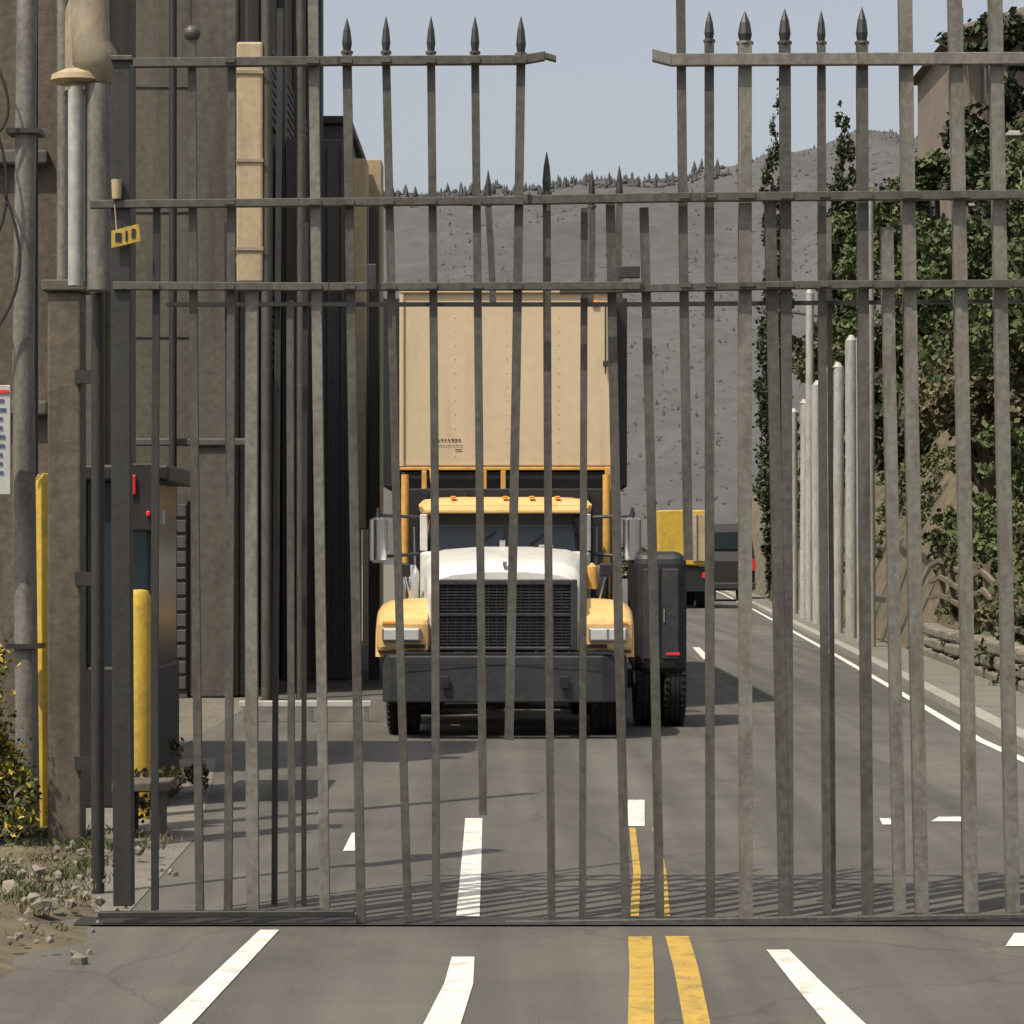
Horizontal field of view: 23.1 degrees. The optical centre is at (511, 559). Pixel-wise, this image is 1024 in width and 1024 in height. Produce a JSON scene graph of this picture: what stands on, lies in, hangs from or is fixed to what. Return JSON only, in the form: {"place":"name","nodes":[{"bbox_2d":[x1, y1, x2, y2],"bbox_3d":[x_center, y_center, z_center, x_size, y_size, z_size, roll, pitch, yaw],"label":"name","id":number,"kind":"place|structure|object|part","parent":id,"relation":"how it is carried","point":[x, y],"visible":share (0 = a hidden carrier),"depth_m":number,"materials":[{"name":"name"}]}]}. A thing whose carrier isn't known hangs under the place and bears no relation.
{"place":"outdoors","nodes":[
{"label":"outdoors","id":0,"kind":"place"},
{"bbox_2d":[0,823,112,977],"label":"dirt verge","id":1,"kind":"structure","parent":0,"point":[20,947],"depth_m":11.95,"materials":[{"name":"soil"}]},
{"bbox_2d":[36,473,47,826],"bbox_3d":[-2.940,0.600,15.850,0.289,2.300,0.285,0,0,0],"label":"bollard","id":2,"kind":"object","parent":1,"relation":"on","point":[42,541],"visible":0.25,"depth_m":15.77,"materials":[{"name":"yellow metal"}]},
{"bbox_2d":[42,279,91,847],"bbox_3d":[-2.650,0.040,14.995,0.300,3.420,0.270,0,0,0],"label":"gate post","id":3,"kind":"object","parent":1,"relation":"on","point":[69,576],"visible":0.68,"depth_m":14.90,"materials":[{"name":"brown concrete"}]},
{"bbox_2d":[0,838,178,964],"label":"rubble","id":4,"kind":"object","parent":1,"relation":"on","point":[77,958],"visible":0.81,"depth_m":12.47,"materials":[{"name":"stone"}]},
{"bbox_2d":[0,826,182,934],"bbox_3d":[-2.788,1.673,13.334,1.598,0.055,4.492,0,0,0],"label":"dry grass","id":5,"kind":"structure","parent":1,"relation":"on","point":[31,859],"depth_m":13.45,"materials":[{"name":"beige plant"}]},
{"bbox_2d":[0,823,112,901],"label":"grass","id":6,"kind":"structure","parent":0,"point":[11,876],"depth_m":13.64,"materials":[{"name":"green plant"}]},
{"bbox_2d":[57,0,68,278],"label":"vent pipe","id":7,"kind":"object","parent":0,"point":[62,183],"visible":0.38,"depth_m":19.46,"materials":[{"name":"metal"}]},
{"bbox_2d":[65,0,84,94],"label":"rooftop pipe","id":8,"kind":"object","parent":7,"relation":"attached to","point":[68,50],"visible":0.24,"depth_m":19.40,"materials":[{"name":"beige metal"}]},
{"bbox_2d":[55,758,216,911],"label":"pavement","id":9,"kind":"structure","parent":0,"point":[180,816],"depth_m":15.67,"materials":[{"name":"concrete"}]},
{"bbox_2d":[0,0,44,831],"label":"utility pole","id":10,"kind":"object","parent":9,"relation":"on","point":[25,132],"visible":0.91,"depth_m":15.54,"materials":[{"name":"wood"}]},
{"bbox_2d":[0,385,10,494],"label":"notice sign","id":11,"kind":"object","parent":10,"relation":"attached to","point":[5,439],"visible":1,"depth_m":15.30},
{"bbox_2d":[0,624,47,845],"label":"flowering shrub","id":12,"kind":"object","parent":9,"relation":"on","point":[10,765],"visible":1,"depth_m":14.82,"materials":[{"name":"green plant"}]},
{"bbox_2d":[51,0,116,893],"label":"gate post","id":13,"kind":"object","parent":9,"relation":"on","point":[93,49],"visible":0.94,"depth_m":12.95,"materials":[{"name":"metal"}]},
{"bbox_2d":[86,463,189,807],"bbox_3d":[-2.775,0.540,18.085,0.750,2.420,1.630,0,0,0],"label":"guard booth","id":14,"kind":"object","parent":9,"relation":"on","point":[171,478],"visible":0.3,"depth_m":17.63,"materials":[{"name":"black paint"}]},
{"bbox_2d":[133,589,150,818],"bbox_3d":[-2.540,0.975,17.000,0.289,1.550,0.285,0,0,0],"label":"bollard","id":15,"kind":"object","parent":9,"relation":"on","point":[142,666],"visible":0.49,"depth_m":16.93,"materials":[{"name":"yellow metal"}]},
{"bbox_2d":[112,777,175,836],"bbox_3d":[-2.325,1.570,15.800,0.350,0.360,0.400,0,0,0],"label":"concrete bench","id":16,"kind":"object","parent":9,"relation":"on","point":[166,784],"visible":0.41,"depth_m":15.74,"materials":[{"name":"grey concrete"}]},
{"bbox_2d":[134,735,212,823],"bbox_3d":[-2.403,1.509,17.376,0.458,0.449,3.039,0,0,-2],"label":"shrub","id":17,"kind":"object","parent":9,"relation":"on","point":[184,773],"visible":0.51,"depth_m":16.42,"materials":[{"name":"green plant"}]},
{"bbox_2d":[136,0,291,696],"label":"walls","id":18,"kind":"structure","parent":0,"point":[152,115],"depth_m":32.00,"materials":[{"name":"grey concrete"}]},
{"bbox_2d":[136,85,188,336],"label":"panel joints","id":19,"kind":"object","parent":18,"relation":"attached to","point":[161,210],"visible":0.29,"depth_m":31.98,"materials":[{"name":"grey metal"}]},
{"bbox_2d":[177,493,186,696],"bbox_3d":[-4.600,0.450,31.945,0.900,2.600,0.030,0,0,0],"label":"roller door","id":20,"kind":"structure","parent":18,"relation":"attached to","point":[181,498],"depth_m":31.93,"materials":[{"name":"black metal"}]},
{"bbox_2d":[177,504,186,688],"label":"door slats","id":21,"kind":"structure","parent":20,"relation":"attached to","point":[181,575],"depth_m":31.90,"materials":[{"name":"grey metal"}]},
{"bbox_2d":[190,0,227,696],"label":"front pilasters","id":22,"kind":"object","parent":18,"relation":"attached to","point":[209,19],"visible":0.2,"depth_m":31.85,"materials":[{"name":"concrete"}]},
{"bbox_2d":[136,438,244,445],"bbox_3d":[-8.680,-1.500,31.820,10.640,0.100,0.040,0,0,0],"label":"string course","id":23,"kind":"object","parent":22,"relation":"attached to","point":[186,441],"depth_m":31.80,"materials":[{"name":"grey concrete"}]},
{"bbox_2d":[239,0,323,695],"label":"side pilasters","id":24,"kind":"object","parent":18,"relation":"attached to","point":[245,20],"visible":0.1,"depth_m":34.60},
{"bbox_2d":[272,47,306,371],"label":"side louvres","id":25,"kind":"object","parent":18,"relation":"attached to","point":[290,112],"visible":0.12,"depth_m":36.43,"materials":[{"name":"black metal"}]},
{"bbox_2d":[4,565,626,813],"bbox_3d":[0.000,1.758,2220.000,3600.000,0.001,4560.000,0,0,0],"label":"ground","id":26,"kind":"structure","parent":0,"point":[213,711],"depth_m":29.80,"materials":[{"name":"grey concrete"}]},
{"bbox_2d":[34,3,37,476],"bbox_3d":[-3.750,-1.650,19.600,0.070,6.800,0.068,0,0,0],"label":"conduit","id":27,"kind":"object","parent":26,"relation":"on","point":[36,345],"visible":0.24,"depth_m":19.58,"materials":[{"name":"metal"}]},
{"bbox_2d":[0,0,135,777],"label":"walls","id":28,"kind":"structure","parent":26,"relation":"on","point":[122,13],"depth_m":20.00,"materials":[{"name":"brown concrete"}]},
{"bbox_2d":[0,150,48,415],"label":"ledges","id":29,"kind":"object","parent":28,"relation":"attached to","point":[43,157],"visible":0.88,"depth_m":19.90,"materials":[{"name":"grey concrete"}]},
{"bbox_2d":[83,95,104,463],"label":"corner column","id":30,"kind":"structure","parent":26,"relation":"on","point":[88,386],"depth_m":19.80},
{"bbox_2d":[169,0,176,659],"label":"downpipe","id":31,"kind":"object","parent":26,"relation":"on","point":[172,236],"visible":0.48,"depth_m":31.66,"materials":[{"name":"metal"}]},
{"bbox_2d":[621,543,698,578],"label":"roadside bushes","id":32,"kind":"object","parent":26,"relation":"on","point":[625,565],"visible":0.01,"depth_m":234.45,"materials":[{"name":"green plant"}]},
{"bbox_2d":[765,309,837,353],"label":"street lamp","id":33,"kind":"object","parent":26,"relation":"on","point":[800,313],"visible":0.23,"depth_m":85.96,"materials":[{"name":"grey metal"}]},
{"bbox_2d":[721,591,1023,747],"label":"kerb","id":34,"kind":"structure","parent":26,"relation":"on","point":[989,722],"depth_m":31.42,"materials":[{"name":"concrete"}]},
{"bbox_2d":[928,558,1023,639],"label":"wooden fence","id":35,"kind":"object","parent":26,"relation":"on","point":[950,581],"visible":0.48,"depth_m":40.95,"materials":[{"name":"brown wood"}]},
{"bbox_2d":[933,590,1021,687],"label":"wall creepers","id":36,"kind":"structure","parent":26,"relation":"on","point":[977,631],"depth_m":40.25,"materials":[{"name":"green plant"}]},
{"bbox_2d":[324,125,342,138],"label":"walls","id":37,"kind":"structure","parent":0,"point":[333,131],"depth_m":45.10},
{"bbox_2d":[324,116,365,158],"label":"coping","id":38,"kind":"object","parent":37,"relation":"on","point":[338,120],"visible":0.06,"depth_m":46.13,"materials":[{"name":"metal"}]},
{"bbox_2d":[343,135,361,642],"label":"wall panels","id":39,"kind":"object","parent":37,"relation":"attached to","point":[360,531],"visible":0.06,"depth_m":49.50,"materials":[{"name":"black metal"}]},
{"bbox_2d":[0,575,1023,1023],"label":"road","id":40,"kind":"structure","parent":0,"point":[560,973],"depth_m":13.61,"materials":[{"name":"grey asphalt"}]},
{"bbox_2d":[261,0,271,700],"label":"downpipe","id":41,"kind":"object","parent":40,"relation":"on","point":[266,461],"visible":0.93,"depth_m":31.14,"materials":[{"name":"grey metal"}]},
{"bbox_2d":[237,42,262,281],"bbox_3d":[-3.265,-4.950,31.300,0.330,3.000,0.400,0,0,0],"label":"cream duct","id":42,"kind":"object","parent":41,"relation":"attached to","point":[249,146],"visible":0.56,"depth_m":31.10,"materials":[{"name":"metal"}]},
{"bbox_2d":[236,70,263,250],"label":"duct straps","id":43,"kind":"object","parent":42,"relation":"attached to","point":[249,160],"visible":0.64,"depth_m":31.08,"materials":[{"name":"beige metal"}]},
{"bbox_2d":[296,0,305,698],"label":"downpipe","id":44,"kind":"object","parent":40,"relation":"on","point":[300,109],"visible":0.76,"depth_m":31.45,"materials":[{"name":"grey metal"}]},
{"bbox_2d":[239,701,370,721],"bbox_3d":[-2.235,1.635,27.025,1.430,0.230,0.050,0,0,0],"label":"barrier","id":45,"kind":"object","parent":40,"relation":"on","point":[366,705],"visible":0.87,"depth_m":27.00,"materials":[{"name":"metal"}]},
{"bbox_2d":[282,139,378,679],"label":"cladding","id":46,"kind":"structure","parent":40,"relation":"on","point":[337,526],"depth_m":36.50,"materials":[{"name":"black metal"}]},
{"bbox_2d":[363,159,383,646],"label":"cream column","id":47,"kind":"structure","parent":40,"relation":"on","point":[376,177],"depth_m":50.20,"materials":[{"name":"concrete"}]},
{"bbox_2d":[369,291,686,733],"bbox_3d":[0.160,-0.683,32.635,3.320,4.893,16.730,0,0,0],"label":"semi truck","id":48,"kind":"object","parent":40,"relation":"on","point":[457,556],"visible":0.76,"depth_m":26.37,"materials":[{"name":"white paint"}]},
{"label":"side locker doors","id":49,"kind":"part","parent":48,"relation":"part of","materials":[{"name":"black metal"}]},
{"bbox_2d":[72,917,1023,924],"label":"gate track","id":50,"kind":"structure","parent":40,"relation":"on","point":[267,921],"depth_m":12.01,"materials":[{"name":"metal"}]},
{"bbox_2d":[90,0,640,922],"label":"sliding gate","id":51,"kind":"structure","parent":50,"relation":"on","point":[122,204],"depth_m":11.98,"materials":[{"name":"grey metal"}]},
{"bbox_2d":[466,0,1023,921],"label":"sliding gate","id":52,"kind":"structure","parent":50,"relation":"on","point":[906,58],"depth_m":12.08,"materials":[{"name":"grey metal"}]},
{"bbox_2d":[160,591,1023,1023],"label":"road markings","id":53,"kind":"object","parent":40,"relation":"on","point":[822,999],"visible":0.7,"depth_m":10.65,"materials":[{"name":"white paint"}]},
{"bbox_2d":[166,8,1023,905],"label":"gate","id":54,"kind":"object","parent":40,"relation":"on","point":[278,304],"visible":0.62,"depth_m":12.61,"materials":[{"name":"grey metal"}]},
{"bbox_2d":[656,510,704,607],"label":"yellow box truck","id":55,"kind":"object","parent":40,"relation":"on","point":[669,523],"visible":0.47,"depth_m":90.00,"materials":[{"name":"paint"}]},
{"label":"box door panel","id":56,"kind":"part","parent":55,"relation":"part of","materials":[{"name":"beige metal"}]},
{"bbox_2d":[699,524,754,600],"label":"parked van","id":57,"kind":"object","parent":40,"relation":"on","point":[725,557],"visible":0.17,"depth_m":105.97,"materials":[{"name":"metal"}]},
{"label":"rear window","id":58,"kind":"part","parent":57,"relation":"part of","materials":[{"name":"black glass"}]},
{"bbox_2d":[362,130,917,564],"bbox_3d":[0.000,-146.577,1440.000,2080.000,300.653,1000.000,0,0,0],"label":"hill","id":59,"kind":"structure","parent":0,"point":[411,236],"depth_m":1324.35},
{"bbox_2d":[384,129,917,524],"bbox_3d":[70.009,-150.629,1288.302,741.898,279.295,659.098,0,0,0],"label":"distant trees","id":60,"kind":"object","parent":59,"relation":"on","point":[464,192],"visible":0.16,"depth_m":1544.15,"materials":[{"name":"green plant"}]},
{"bbox_2d":[324,0,1023,194],"label":"sky","id":61,"kind":"structure","parent":0,"point":[604,104],"materials":[{"name":"blue"}]},
{"bbox_2d":[730,591,1023,729],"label":"pavement","id":62,"kind":"structure","parent":0,"point":[942,676],"depth_m":35.41,"materials":[{"name":"concrete"}]},
{"bbox_2d":[792,201,885,646],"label":"metal fence","id":63,"kind":"object","parent":62,"relation":"on","point":[807,444],"visible":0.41,"depth_m":56.41,"materials":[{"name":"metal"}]},
{"bbox_2d":[734,397,1023,649],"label":"hillside bank","id":64,"kind":"structure","parent":0,"point":[946,497],"depth_m":56.25,"materials":[{"name":"soil"}]},
{"bbox_2d":[752,78,796,600],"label":"cypress tree","id":65,"kind":"object","parent":64,"relation":"on","point":[762,489],"visible":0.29,"depth_m":99.86,"materials":[{"name":"green plant"}]},
{"bbox_2d":[779,309,848,449],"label":"broadleaf tree","id":66,"kind":"object","parent":64,"relation":"on","point":[798,347],"visible":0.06,"depth_m":91.76,"materials":[{"name":"green plant"}]},
{"bbox_2d":[792,337,844,500],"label":"broadleaf tree","id":67,"kind":"object","parent":64,"relation":"on","point":[799,372],"visible":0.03,"depth_m":81.70,"materials":[{"name":"green plant"}]},
{"bbox_2d":[815,100,856,318],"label":"cypress tree","id":68,"kind":"object","parent":64,"relation":"on","point":[843,152],"visible":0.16,"depth_m":95.85,"materials":[{"name":"green plant"}]},
{"bbox_2d":[814,174,901,333],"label":"broadleaf tree","id":69,"kind":"object","parent":64,"relation":"on","point":[842,226],"visible":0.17,"depth_m":87.20,"materials":[{"name":"green plant"}]},
{"bbox_2d":[832,271,932,426],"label":"broadleaf tree","id":70,"kind":"object","parent":64,"relation":"on","point":[849,325],"visible":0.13,"depth_m":75.59,"materials":[{"name":"green plant"}]},
{"bbox_2d":[762,276,1015,541],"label":"bank shrubs","id":71,"kind":"object","parent":64,"relation":"on","point":[925,362],"visible":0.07,"depth_m":62.74,"materials":[{"name":"green plant"}]},
{"bbox_2d":[844,393,945,511],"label":"broadleaf tree","id":72,"kind":"object","parent":64,"relation":"on","point":[925,440],"visible":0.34,"depth_m":61.05,"materials":[{"name":"green plant"}]},
{"bbox_2d":[873,148,917,274],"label":"broadleaf tree","id":73,"kind":"object","parent":64,"relation":"on","point":[881,187],"visible":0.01,"depth_m":99.25,"materials":[{"name":"green plant"}]},
{"bbox_2d":[798,288,1016,518],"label":"dry shrubs","id":74,"kind":"object","parent":64,"relation":"on","point":[1011,291],"visible":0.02,"depth_m":66.00,"materials":[{"name":"plant"}]},
{"bbox_2d":[886,147,968,373],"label":"broadleaf tree","id":75,"kind":"object","parent":64,"relation":"on","point":[929,173],"visible":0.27,"depth_m":70.30,"materials":[{"name":"green plant"}]},
{"bbox_2d":[843,318,1023,627],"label":"dry bank shrubs","id":76,"kind":"object","parent":64,"relation":"on","point":[982,614],"visible":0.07,"depth_m":42.18,"materials":[{"name":"green plant"}]},
{"bbox_2d":[894,213,1014,336],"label":"broadleaf tree","id":77,"kind":"object","parent":64,"relation":"on","point":[981,228],"visible":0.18,"depth_m":65.89,"materials":[{"name":"green plant"}]},
{"bbox_2d":[898,328,1023,669],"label":"bank shrubs","id":78,"kind":"object","parent":64,"relation":"on","point":[948,520],"visible":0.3,"depth_m":43.83,"materials":[{"name":"green plant"}]},
{"bbox_2d":[899,339,1023,547],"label":"broadleaf tree","id":79,"kind":"object","parent":64,"relation":"on","point":[935,416],"visible":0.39,"depth_m":45.45,"materials":[{"name":"green plant"}]},
{"bbox_2d":[900,127,1023,347],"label":"broadleaf tree","id":80,"kind":"object","parent":64,"relation":"on","point":[939,253],"visible":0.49,"depth_m":49.38,"materials":[{"name":"green plant"}]},
{"bbox_2d":[916,136,1023,369],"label":"walls","id":81,"kind":"structure","parent":64,"relation":"on","point":[945,206],"depth_m":74.46,"materials":[{"name":"beige paint"}]},
{"bbox_2d":[918,36,1023,158],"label":"storey","id":82,"kind":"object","parent":81,"relation":"on","point":[933,97],"visible":0.27,"depth_m":77.96,"materials":[{"name":"beige paint"}]},
{"bbox_2d":[914,7,1023,84],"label":"roof","id":83,"kind":"structure","parent":82,"relation":"on","point":[920,73],"depth_m":77.22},
{"bbox_2d":[931,65,1023,215],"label":"windows","id":84,"kind":"structure","parent":81,"relation":"attached to","point":[982,96],"depth_m":74.56,"materials":[{"name":"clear glass"}]},
{"bbox_2d":[968,164,1022,205],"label":"window frames","id":85,"kind":"structure","parent":84,"relation":"attached to","point":[970,204],"depth_m":73.90,"materials":[{"name":"white"}]},
{"bbox_2d":[965,130,1020,135],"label":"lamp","id":86,"kind":"object","parent":81,"relation":"attached to","point":[1012,133],"depth_m":73.90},
{"bbox_2d":[918,225,1023,400],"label":"broadleaf tree","id":87,"kind":"object","parent":64,"relation":"on","point":[980,346],"visible":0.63,"depth_m":40.66,"materials":[{"name":"green plant"}]},
{"bbox_2d":[923,623,1023,693],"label":"stone retaining wall","id":88,"kind":"structure","parent":64,"relation":"on","point":[933,648],"depth_m":36.28,"materials":[{"name":"beige stone"}]},
{"bbox_2d":[933,6,1023,320],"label":"broadleaf tree","id":89,"kind":"object","parent":64,"relation":"on","point":[977,163],"visible":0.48,"depth_m":67.72,"materials":[{"name":"green plant"}]},
{"bbox_2d":[974,418,1023,485],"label":"broadleaf tree","id":90,"kind":"object","parent":64,"relation":"on","point":[989,468],"visible":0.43,"depth_m":36.30,"materials":[{"name":"green plant"}]},
{"bbox_2d":[1006,42,1023,176],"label":"broadleaf tree","id":91,"kind":"object","parent":64,"relation":"on","point":[1018,126],"visible":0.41,"depth_m":66.81,"materials":[{"name":"green plant"}]}
]}

